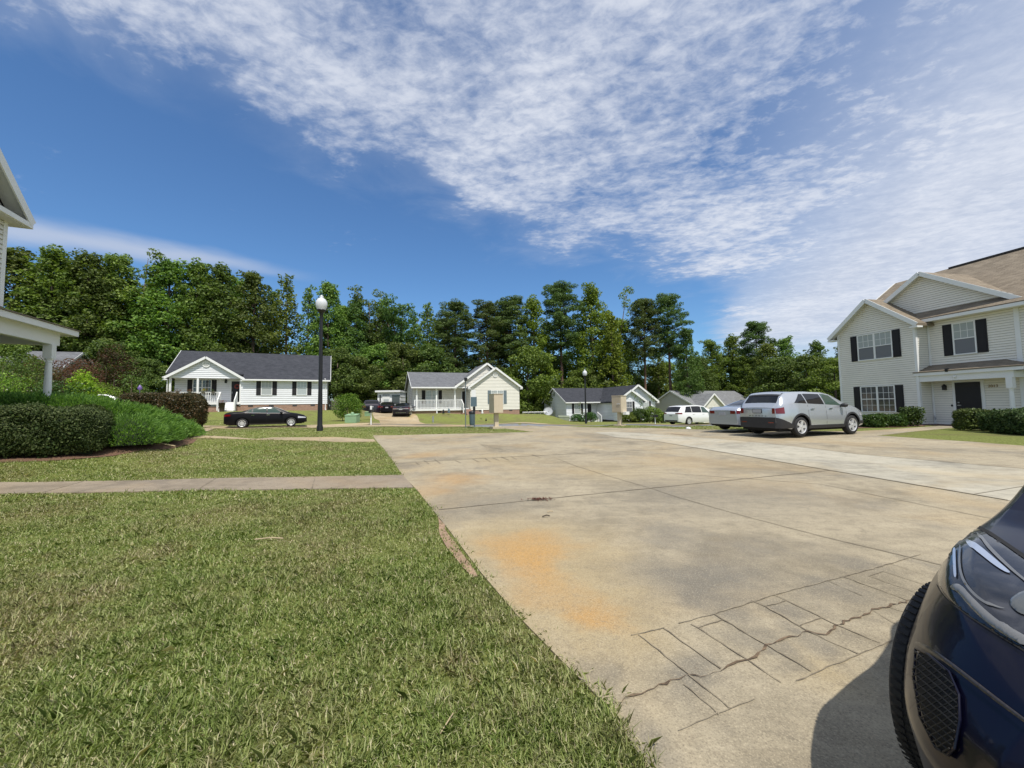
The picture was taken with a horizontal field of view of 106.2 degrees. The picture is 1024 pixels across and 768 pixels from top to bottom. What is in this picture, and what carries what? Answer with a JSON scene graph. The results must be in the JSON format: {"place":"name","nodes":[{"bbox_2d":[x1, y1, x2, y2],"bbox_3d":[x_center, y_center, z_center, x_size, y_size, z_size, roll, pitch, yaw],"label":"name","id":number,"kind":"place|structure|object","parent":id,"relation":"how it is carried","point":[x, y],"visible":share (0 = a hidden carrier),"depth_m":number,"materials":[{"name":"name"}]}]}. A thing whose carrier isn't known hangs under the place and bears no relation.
{"place":"outdoors","nodes":[
{"label":"outdoors","id":0,"kind":"place"},
{"bbox_2d":[0,475,412,493],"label":"sidewalk","id":1,"kind":"structure","parent":0,"point":[321,482],"depth_m":7.39,"materials":[{"name":"concrete"}]},
{"bbox_2d":[187,436,374,441],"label":"sidewalk","id":2,"kind":"structure","parent":0,"point":[334,439],"depth_m":16.55,"materials":[{"name":"beige concrete"}]},
{"bbox_2d":[372,412,426,424],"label":"driveway","id":3,"kind":"structure","parent":0,"point":[396,419],"depth_m":37.64,"materials":[{"name":"beige concrete"}]},
{"bbox_2d":[225,423,712,428],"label":"road","id":4,"kind":"structure","parent":0,"point":[522,424],"depth_m":30.66,"materials":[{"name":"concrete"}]},
{"bbox_2d":[224,406,306,427],"bbox_3d":[-17.322,2.312,27.275,4.884,1.458,2.214,1,-4,-29],"label":"sedan","id":5,"kind":"object","parent":4,"relation":"on","point":[262,415],"visible":1,"depth_m":26.46,"materials":[{"name":"black paint"}]},
{"bbox_2d":[201,425,470,430],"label":"kerb","id":6,"kind":"structure","parent":4,"relation":"on","point":[209,428],"depth_m":28.48,"materials":[{"name":"beige concrete"}]},
{"bbox_2d":[203,422,705,426],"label":"kerb","id":7,"kind":"structure","parent":4,"relation":"on","point":[394,423],"depth_m":30.40,"materials":[{"name":"beige concrete"}]},
{"bbox_2d":[0,410,1023,767],"bbox_3d":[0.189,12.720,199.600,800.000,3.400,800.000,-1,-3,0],"label":"ground","id":8,"kind":"structure","parent":0,"point":[952,434],"depth_m":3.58,"materials":[{"name":"green plant"}]},
{"bbox_2d":[0,371,35,393],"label":"shrub","id":9,"kind":"object","parent":8,"relation":"on","point":[7,382],"visible":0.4,"depth_m":21.26,"materials":[{"name":"green plant"}]},
{"bbox_2d":[0,352,44,393],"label":"shrub","id":10,"kind":"object","parent":8,"relation":"on","point":[17,365],"visible":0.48,"depth_m":24.07,"materials":[{"name":"green plant"}]},
{"bbox_2d":[0,344,57,393],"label":"tree","id":11,"kind":"object","parent":8,"relation":"on","point":[8,348],"visible":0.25,"depth_m":30.21,"materials":[{"name":"green plant"}]},
{"bbox_2d":[3,246,61,351],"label":"broadleaf tree","id":12,"kind":"object","parent":8,"relation":"on","point":[15,260],"visible":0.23,"depth_m":44.64,"materials":[{"name":"green plant"}]},
{"bbox_2d":[0,356,74,393],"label":"shrub","id":13,"kind":"object","parent":8,"relation":"on","point":[53,378],"visible":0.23,"depth_m":27.18,"materials":[{"name":"green plant"}]},
{"bbox_2d":[0,149,80,397],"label":"two storey house","id":14,"kind":"structure","parent":8,"relation":"on","point":[17,328],"depth_m":10.22,"materials":[{"name":"white"}]},
{"bbox_2d":[0,351,101,393],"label":"ranch house","id":15,"kind":"structure","parent":8,"relation":"on","point":[62,356],"depth_m":39.24,"materials":[{"name":"beige"}]},
{"bbox_2d":[2,244,103,359],"bbox_3d":[-54.707,-6.762,45.094,10.799,19.898,10.064,-3,-4,34],"label":"broadleaf tree","id":16,"kind":"object","parent":8,"relation":"on","point":[54,264],"visible":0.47,"depth_m":44.45,"materials":[{"name":"green plant"}]},
{"bbox_2d":[30,379,94,395],"bbox_3d":[-26.953,1.118,22.863,3.238,2.749,3.091,-1,-3,0],"label":"shrub","id":17,"kind":"object","parent":8,"relation":"on","point":[64,391],"visible":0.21,"depth_m":22.86,"materials":[{"name":"green plant"}]},
{"bbox_2d":[31,358,108,393],"bbox_3d":[-33.996,0.079,30.267,4.287,4.305,4.692,-1,-3,0],"label":"shrub","id":18,"kind":"object","parent":8,"relation":"on","point":[74,368],"visible":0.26,"depth_m":29.83,"materials":[{"name":"brown plant"}]},
{"bbox_2d":[20,248,127,372],"bbox_3d":[-52.060,-6.486,46.523,9.273,19.406,10.020,-2,-4,24],"label":"broadleaf tree","id":19,"kind":"object","parent":8,"relation":"on","point":[87,270],"visible":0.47,"depth_m":45.64,"materials":[{"name":"green plant"}]},
{"bbox_2d":[63,369,106,397],"bbox_3d":[-26.867,0.756,24.039,2.114,3.411,2.092,-1,-3,0],"label":"shrub","id":20,"kind":"object","parent":8,"relation":"on","point":[86,379],"visible":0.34,"depth_m":24.02,"materials":[{"name":"green plant"}]},
{"bbox_2d":[0,438,196,461],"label":"mulch bed","id":21,"kind":"object","parent":8,"relation":"on","point":[111,451],"visible":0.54,"depth_m":10.50,"materials":[{"name":"brown soil"}]},
{"bbox_2d":[0,401,116,458],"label":"hedge","id":22,"kind":"object","parent":21,"relation":"on","point":[33,428],"visible":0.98,"depth_m":9.60,"materials":[{"name":"green plant"}]},
{"bbox_2d":[0,390,207,446],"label":"juniper","id":23,"kind":"object","parent":8,"relation":"on","point":[139,424],"visible":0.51,"depth_m":11.48,"materials":[{"name":"green plant"}]},
{"bbox_2d":[63,252,156,377],"bbox_3d":[-50.080,-6.941,48.620,9.105,20.578,9.066,2,-4,-42],"label":"broadleaf tree","id":24,"kind":"object","parent":8,"relation":"on","point":[121,263],"visible":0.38,"depth_m":47.99,"materials":[{"name":"green plant"}]},
{"bbox_2d":[71,338,154,395],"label":"tree","id":25,"kind":"object","parent":8,"relation":"on","point":[97,345],"visible":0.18,"depth_m":39.46,"materials":[{"name":"green plant"}]},
{"bbox_2d":[84,344,143,395],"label":"tree","id":26,"kind":"object","parent":8,"relation":"on","point":[106,357],"visible":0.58,"depth_m":33.08,"materials":[{"name":"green plant"}]},
{"bbox_2d":[90,248,174,387],"bbox_3d":[-48.738,-6.955,49.532,7.792,20.765,8.741,-4,-4,40],"label":"broadleaf tree","id":27,"kind":"object","parent":8,"relation":"on","point":[120,304],"visible":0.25,"depth_m":48.73,"materials":[{"name":"green plant"}]},
{"bbox_2d":[111,371,156,394],"bbox_3d":[-30.760,0.702,30.977,3.017,3.556,2.876,1,-4,-31],"label":"shrub","id":28,"kind":"object","parent":8,"relation":"on","point":[132,383],"visible":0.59,"depth_m":31.06,"materials":[{"name":"green plant"}]},
{"bbox_2d":[114,357,172,392],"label":"tree","id":29,"kind":"object","parent":8,"relation":"on","point":[152,365],"visible":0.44,"depth_m":40.84,"materials":[{"name":"green plant"}]},
{"bbox_2d":[107,256,211,388],"bbox_3d":[-45.319,-6.662,49.969,11.528,20.273,10.598,-4,-4,40],"label":"broadleaf tree","id":30,"kind":"object","parent":8,"relation":"on","point":[169,270],"visible":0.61,"depth_m":48.13,"materials":[{"name":"green plant"}]},
{"bbox_2d":[115,391,209,426],"bbox_3d":[-20.113,1.506,22.207,4.053,2.218,2.565,1,-4,-23],"label":"hedge","id":31,"kind":"object","parent":8,"relation":"on","point":[191,405],"visible":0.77,"depth_m":21.74,"materials":[{"name":"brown plant"}]},
{"bbox_2d":[147,257,232,390],"bbox_3d":[-42.278,-6.831,51.187,8.602,20.787,9.230,-4,-4,42],"label":"broadleaf tree","id":32,"kind":"object","parent":8,"relation":"on","point":[199,269],"visible":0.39,"depth_m":50.44,"materials":[{"name":"green plant"}]},
{"bbox_2d":[165,262,258,352],"bbox_3d":[-40.141,-6.596,52.441,9.892,20.446,10.363,0,-3,-12],"label":"broadleaf tree","id":33,"kind":"object","parent":8,"relation":"on","point":[221,277],"visible":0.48,"depth_m":50.92,"materials":[{"name":"green plant"}]},
{"bbox_2d":[162,350,330,411],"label":"ranch house","id":34,"kind":"structure","parent":8,"relation":"on","point":[241,381],"depth_m":37.73,"materials":[{"name":"white"}]},
{"bbox_2d":[210,270,287,353],"bbox_3d":[-35.979,-6.375,53.508,8.669,20.039,8.941,-2,-4,26],"label":"broadleaf tree","id":35,"kind":"object","parent":8,"relation":"on","point":[252,286],"visible":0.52,"depth_m":53.01,"materials":[{"name":"green plant"}]},
{"bbox_2d":[251,287,294,353],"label":"broadleaf tree","id":36,"kind":"object","parent":8,"relation":"on","point":[271,294],"visible":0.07,"depth_m":60.53,"materials":[{"name":"green plant"}]},
{"bbox_2d":[263,273,305,354],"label":"broadleaf tree","id":37,"kind":"object","parent":8,"relation":"on","point":[287,330],"visible":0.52,"depth_m":55.33,"materials":[{"name":"green plant"}]},
{"bbox_2d":[293,284,319,354],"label":"broadleaf tree","id":38,"kind":"object","parent":8,"relation":"on","point":[307,306],"visible":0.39,"depth_m":56.15,"materials":[{"name":"green plant"}]},
{"bbox_2d":[315,295,327,430],"bbox_3d":[-10.496,-1.099,21.105,0.615,7.694,0.615,-1,-3,0],"label":"street lamp","id":39,"kind":"object","parent":8,"relation":"on","point":[321,304],"visible":0.99,"depth_m":21.03,"materials":[{"name":"black metal"}]},
{"bbox_2d":[301,280,353,376],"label":"broadleaf tree","id":40,"kind":"object","parent":8,"relation":"on","point":[328,289],"visible":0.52,"depth_m":56.68,"materials":[{"name":"green plant"}]},
{"bbox_2d":[311,305,359,409],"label":"broadleaf tree","id":41,"kind":"object","parent":8,"relation":"on","point":[345,308],"visible":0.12,"depth_m":58.92,"materials":[{"name":"green plant"}]},
{"bbox_2d":[318,347,369,409],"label":"tree","id":42,"kind":"object","parent":8,"relation":"on","point":[342,355],"visible":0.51,"depth_m":49.01,"materials":[{"name":"green plant"}]},
{"bbox_2d":[331,392,365,420],"bbox_3d":[-14.493,2.015,34.017,2.860,2.585,2.667,1,-4,-27],"label":"shrub","id":43,"kind":"object","parent":8,"relation":"on","point":[344,403],"visible":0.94,"depth_m":33.53,"materials":[{"name":"green plant"}]},
{"bbox_2d":[334,299,377,389],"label":"broadleaf tree","id":44,"kind":"object","parent":8,"relation":"on","point":[355,333],"visible":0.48,"depth_m":57.76,"materials":[{"name":"green plant"}]},
{"bbox_2d":[335,355,389,405],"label":"tree","id":45,"kind":"object","parent":8,"relation":"on","point":[367,385],"visible":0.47,"depth_m":50.88,"materials":[{"name":"green plant"}]},
{"bbox_2d":[346,284,392,375],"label":"broadleaf tree","id":46,"kind":"object","parent":8,"relation":"on","point":[378,334],"visible":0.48,"depth_m":59.20,"materials":[{"name":"green plant"}]},
{"bbox_2d":[352,343,406,399],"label":"tree","id":47,"kind":"object","parent":8,"relation":"on","point":[375,351],"visible":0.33,"depth_m":54.70,"materials":[{"name":"green plant"}]},
{"bbox_2d":[375,390,406,404],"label":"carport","id":48,"kind":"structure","parent":8,"relation":"on","point":[395,397],"depth_m":49.62,"materials":[{"name":"white"}]},
{"bbox_2d":[371,341,425,402],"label":"tree","id":49,"kind":"object","parent":8,"relation":"on","point":[400,355],"visible":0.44,"depth_m":54.22,"materials":[{"name":"green plant"}]},
{"bbox_2d":[371,293,430,383],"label":"broadleaf tree","id":50,"kind":"object","parent":8,"relation":"on","point":[389,313],"visible":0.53,"depth_m":58.99,"materials":[{"name":"green plant"}]},
{"bbox_2d":[415,302,438,370],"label":"broadleaf tree","id":51,"kind":"object","parent":8,"relation":"on","point":[424,321],"visible":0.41,"depth_m":61.26,"materials":[{"name":"green plant"}]},
{"bbox_2d":[400,343,462,389],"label":"tree","id":52,"kind":"object","parent":8,"relation":"on","point":[429,351],"visible":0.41,"depth_m":57.06,"materials":[{"name":"green plant"}]},
{"bbox_2d":[426,298,481,372],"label":"pine tree","id":53,"kind":"object","parent":8,"relation":"on","point":[459,344],"visible":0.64,"depth_m":61.12,"materials":[{"name":"green plant"}]},
{"bbox_2d":[438,517,477,576],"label":"bare soil","id":54,"kind":"structure","parent":8,"relation":"on","point":[448,544],"depth_m":3.91,"materials":[{"name":"beige soil"}]},
{"bbox_2d":[404,363,522,414],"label":"ranch house","id":55,"kind":"structure","parent":8,"relation":"on","point":[438,392],"depth_m":44.52,"materials":[{"name":"beige"}]},
{"bbox_2d":[458,299,513,372],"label":"pine tree","id":56,"kind":"object","parent":8,"relation":"on","point":[486,308],"visible":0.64,"depth_m":61.62,"materials":[{"name":"green plant"}]},
{"bbox_2d":[488,394,502,428],"bbox_3d":[-1.023,1.781,24.740,0.700,2.288,0.910,1,-4,-25],"label":"cluster mailbox","id":57,"kind":"object","parent":8,"relation":"on","point":[496,404],"visible":0.89,"depth_m":24.48,"materials":[{"name":"beige paint"}]},
{"bbox_2d":[483,295,536,371],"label":"pine tree","id":58,"kind":"object","parent":8,"relation":"on","point":[508,313],"visible":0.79,"depth_m":62.01,"materials":[{"name":"green plant"}]},
{"bbox_2d":[501,345,560,414],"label":"tree","id":59,"kind":"object","parent":8,"relation":"on","point":[532,357],"visible":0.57,"depth_m":56.17,"materials":[{"name":"green plant"}]},
{"bbox_2d":[508,294,563,406],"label":"broadleaf tree","id":60,"kind":"object","parent":8,"relation":"on","point":[533,307],"visible":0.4,"depth_m":62.76,"materials":[{"name":"green plant"}]},
{"bbox_2d":[542,354,583,386],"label":"tree","id":61,"kind":"object","parent":8,"relation":"on","point":[555,364],"visible":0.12,"depth_m":64.80,"materials":[{"name":"green plant"}]},
{"bbox_2d":[541,280,586,387],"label":"pine tree","id":62,"kind":"object","parent":8,"relation":"on","point":[559,298],"visible":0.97,"depth_m":63.41,"materials":[{"name":"green plant"}]},
{"bbox_2d":[560,367,602,387],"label":"tree","id":63,"kind":"object","parent":8,"relation":"on","point":[574,378],"visible":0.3,"depth_m":60.72,"materials":[{"name":"green plant"}]},
{"bbox_2d":[565,282,617,387],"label":"broadleaf tree","id":64,"kind":"object","parent":8,"relation":"on","point":[590,300],"visible":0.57,"depth_m":64.53,"materials":[{"name":"green plant"}]},
{"bbox_2d":[542,385,658,421],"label":"ranch house","id":65,"kind":"structure","parent":8,"relation":"on","point":[565,401],"depth_m":50.56,"materials":[{"name":"white"}]},
{"bbox_2d":[580,359,625,387],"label":"tree","id":66,"kind":"object","parent":8,"relation":"on","point":[605,381],"visible":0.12,"depth_m":60.44,"materials":[{"name":"green plant"}]},
{"bbox_2d":[594,311,630,387],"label":"broadleaf tree","id":67,"kind":"object","parent":8,"relation":"on","point":[612,354],"visible":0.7,"depth_m":59.84,"materials":[{"name":"green plant"}]},
{"bbox_2d":[591,286,639,384],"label":"broadleaf tree","id":68,"kind":"object","parent":8,"relation":"on","point":[622,323],"visible":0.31,"depth_m":64.82,"materials":[{"name":"green plant"}]},
{"bbox_2d":[612,395,626,425],"bbox_3d":[7.958,2.038,28.517,0.800,2.354,0.840,2,-4,-42],"label":"cluster mailbox","id":69,"kind":"object","parent":8,"relation":"on","point":[619,405],"visible":0.98,"depth_m":28.34,"materials":[{"name":"beige paint"}]},
{"bbox_2d":[608,343,651,391],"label":"broadleaf tree","id":70,"kind":"object","parent":8,"relation":"on","point":[637,374],"visible":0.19,"depth_m":70.69,"materials":[{"name":"green plant"}]},
{"bbox_2d":[622,298,662,390],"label":"pine tree","id":71,"kind":"object","parent":8,"relation":"on","point":[644,306],"visible":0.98,"depth_m":63.36,"materials":[{"name":"green plant"}]},
{"bbox_2d":[633,364,674,394],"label":"tree","id":72,"kind":"object","parent":8,"relation":"on","point":[651,385],"visible":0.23,"depth_m":72.25,"materials":[{"name":"green plant"}]},
{"bbox_2d":[646,345,672,398],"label":"broadleaf tree","id":73,"kind":"object","parent":8,"relation":"on","point":[663,367],"visible":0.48,"depth_m":71.59,"materials":[{"name":"green plant"}]},
{"bbox_2d":[640,293,694,390],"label":"pine tree","id":74,"kind":"object","parent":8,"relation":"on","point":[666,303],"visible":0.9,"depth_m":63.38,"materials":[{"name":"green plant"}]},
{"bbox_2d":[664,405,708,424],"bbox_3d":[16.494,2.791,35.268,5.192,1.769,2.375,1,-4,-24],"label":"minivan","id":75,"kind":"object","parent":8,"relation":"on","point":[687,414],"visible":0.81,"depth_m":34.15,"materials":[{"name":"white paint"}]},
{"bbox_2d":[672,327,705,397],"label":"broadleaf tree","id":76,"kind":"object","parent":8,"relation":"on","point":[687,388],"visible":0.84,"depth_m":61.48,"materials":[{"name":"green plant"}]},
{"bbox_2d":[655,391,745,422],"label":"ranch house","id":77,"kind":"structure","parent":8,"relation":"on","point":[709,400],"depth_m":60.79,"materials":[{"name":"grey"}]},
{"bbox_2d":[689,357,720,390],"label":"broadleaf tree","id":78,"kind":"object","parent":8,"relation":"on","point":[710,384],"visible":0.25,"depth_m":70.83,"materials":[{"name":"green plant"}]},
{"bbox_2d":[697,339,734,390],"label":"broadleaf tree","id":79,"kind":"object","parent":8,"relation":"on","point":[712,348],"visible":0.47,"depth_m":77.54,"materials":[{"name":"green plant"}]},
{"bbox_2d":[717,333,747,394],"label":"broadleaf tree","id":80,"kind":"object","parent":8,"relation":"on","point":[730,342],"visible":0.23,"depth_m":79.77,"materials":[{"name":"green plant"}]},
{"bbox_2d":[723,354,755,396],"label":"broadleaf tree","id":81,"kind":"object","parent":8,"relation":"on","point":[743,360],"visible":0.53,"depth_m":71.55,"materials":[{"name":"green plant"}]},
{"bbox_2d":[736,321,778,367],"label":"pine tree","id":82,"kind":"object","parent":8,"relation":"on","point":[754,328],"visible":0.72,"depth_m":71.86,"materials":[{"name":"green plant"}]},
{"bbox_2d":[744,342,791,397],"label":"broadleaf tree","id":83,"kind":"object","parent":8,"relation":"on","point":[767,354],"visible":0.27,"depth_m":64.30,"materials":[{"name":"green plant"}]},
{"bbox_2d":[745,356,797,393],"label":"tree","id":84,"kind":"object","parent":8,"relation":"on","point":[765,370],"visible":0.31,"depth_m":59.45,"materials":[{"name":"green plant"}]},
{"bbox_2d":[769,335,804,381],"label":"broadleaf tree","id":85,"kind":"object","parent":8,"relation":"on","point":[784,349],"visible":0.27,"depth_m":67.60,"materials":[{"name":"green plant"}]},
{"bbox_2d":[771,354,840,400],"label":"tree","id":86,"kind":"object","parent":8,"relation":"on","point":[801,362],"visible":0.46,"depth_m":55.24,"materials":[{"name":"green plant"}]},
{"bbox_2d":[799,357,840,400],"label":"tree","id":87,"kind":"object","parent":8,"relation":"on","point":[830,364],"visible":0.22,"depth_m":51.94,"materials":[{"name":"green plant"}]},
{"bbox_2d":[802,340,839,392],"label":"broadleaf tree","id":88,"kind":"object","parent":8,"relation":"on","point":[816,347],"visible":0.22,"depth_m":65.96,"materials":[{"name":"green plant"}]},
{"bbox_2d":[858,425,924,427],"bbox_3d":[18.783,2.078,19.116,5.830,0.021,2.555,-1,-3,0],"label":"mulch bed","id":89,"kind":"object","parent":8,"relation":"on","point":[889,426],"visible":0.29,"depth_m":18.23,"materials":[{"name":"brown soil"}]},
{"bbox_2d":[858,413,891,427],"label":"hedge","id":90,"kind":"object","parent":89,"relation":"on","point":[880,420],"visible":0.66,"depth_m":18.09,"materials":[{"name":"green plant"}]},
{"bbox_2d":[898,406,925,426],"bbox_3d":[19.384,1.576,18.569,0.940,1.054,0.944,-1,-3,0],"label":"shrub","id":91,"kind":"object","parent":89,"relation":"on","point":[915,416],"visible":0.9,"depth_m":18.45,"materials":[{"name":"green plant"}]},
{"bbox_2d":[827,247,1023,425],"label":"two storey house","id":92,"kind":"structure","parent":8,"relation":"on","point":[940,346],"depth_m":19.56,"materials":[{"name":"beige"}]},
{"bbox_2d":[856,330,893,360],"bbox_3d":[20.389,-2.124,21.650,0.065,1.510,1.780,0,-3,-10],"label":"window","id":93,"kind":"structure","parent":92,"relation":"in","point":[878,345],"depth_m":21.60,"materials":[{"name":"grey glass"}]},
{"bbox_2d":[860,385,896,411],"bbox_3d":[20.431,0.836,21.496,0.065,1.480,1.750,0,-3,-10],"label":"window","id":94,"kind":"structure","parent":92,"relation":"in","point":[882,398],"depth_m":21.45,"materials":[{"name":"grey glass"}]},
{"bbox_2d":[951,320,977,355],"bbox_3d":[21.755,-2.209,18.503,0.065,1.580,0.850,0,-3,-10],"label":"window","id":95,"kind":"structure","parent":92,"relation":"in","point":[964,338],"depth_m":18.50,"materials":[{"name":"grey glass"}]},
{"bbox_2d":[954,382,981,409],"bbox_3d":[21.761,0.907,18.339,0.100,1.990,0.900,0,-3,-10],"label":"door","id":96,"kind":"structure","parent":92,"relation":"in","point":[967,394],"depth_m":18.33,"materials":[{"name":"black"}]},
{"bbox_2d":[951,408,994,430],"bbox_3d":[18.838,1.420,15.527,1.574,1.004,0.914,-2,-3,19],"label":"hedge","id":97,"kind":"object","parent":8,"relation":"on","point":[964,419],"visible":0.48,"depth_m":15.46,"materials":[{"name":"green plant"}]},
{"bbox_2d":[976,407,1023,434],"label":"hedge","id":98,"kind":"object","parent":8,"relation":"on","point":[1009,420],"visible":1,"depth_m":13.88,"materials":[{"name":"green plant"}]},
{"bbox_2d":[0,0,1023,405],"label":"sky","id":99,"kind":"structure","parent":0,"point":[785,164],"materials":[{"name":"blue"}]},
{"bbox_2d":[373,426,1023,767],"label":"parking pavement","id":100,"kind":"structure","parent":0,"point":[715,609],"depth_m":3.45,"materials":[{"name":"concrete"}]},
{"bbox_2d":[709,400,744,429],"bbox_3d":[11.748,1.412,18.157,4.884,1.458,2.214,0,-3,-20],"label":"sedan","id":101,"kind":"object","parent":100,"relation":"on","point":[726,417],"visible":0.29,"depth_m":17.32,"materials":[{"name":"silver metal"}]},
{"bbox_2d":[740,390,862,436],"bbox_3d":[11.715,1.124,15.569,4.857,1.780,2.280,0,-3,-18],"label":"suv","id":102,"kind":"object","parent":100,"relation":"on","point":[798,413],"visible":1,"depth_m":14.64,"materials":[{"name":"silver metal"}]},
{"bbox_2d":[594,432,1023,500],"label":"street strip","id":103,"kind":"object","parent":100,"relation":"on","point":[1004,483],"visible":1,"depth_m":8.40,"materials":[{"name":"concrete"}]},
{"bbox_2d":[889,485,1023,767],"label":"crossover","id":104,"kind":"object","parent":100,"relation":"on","point":[956,682],"visible":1,"depth_m":1.11,"materials":[{"name":"blue paint"}]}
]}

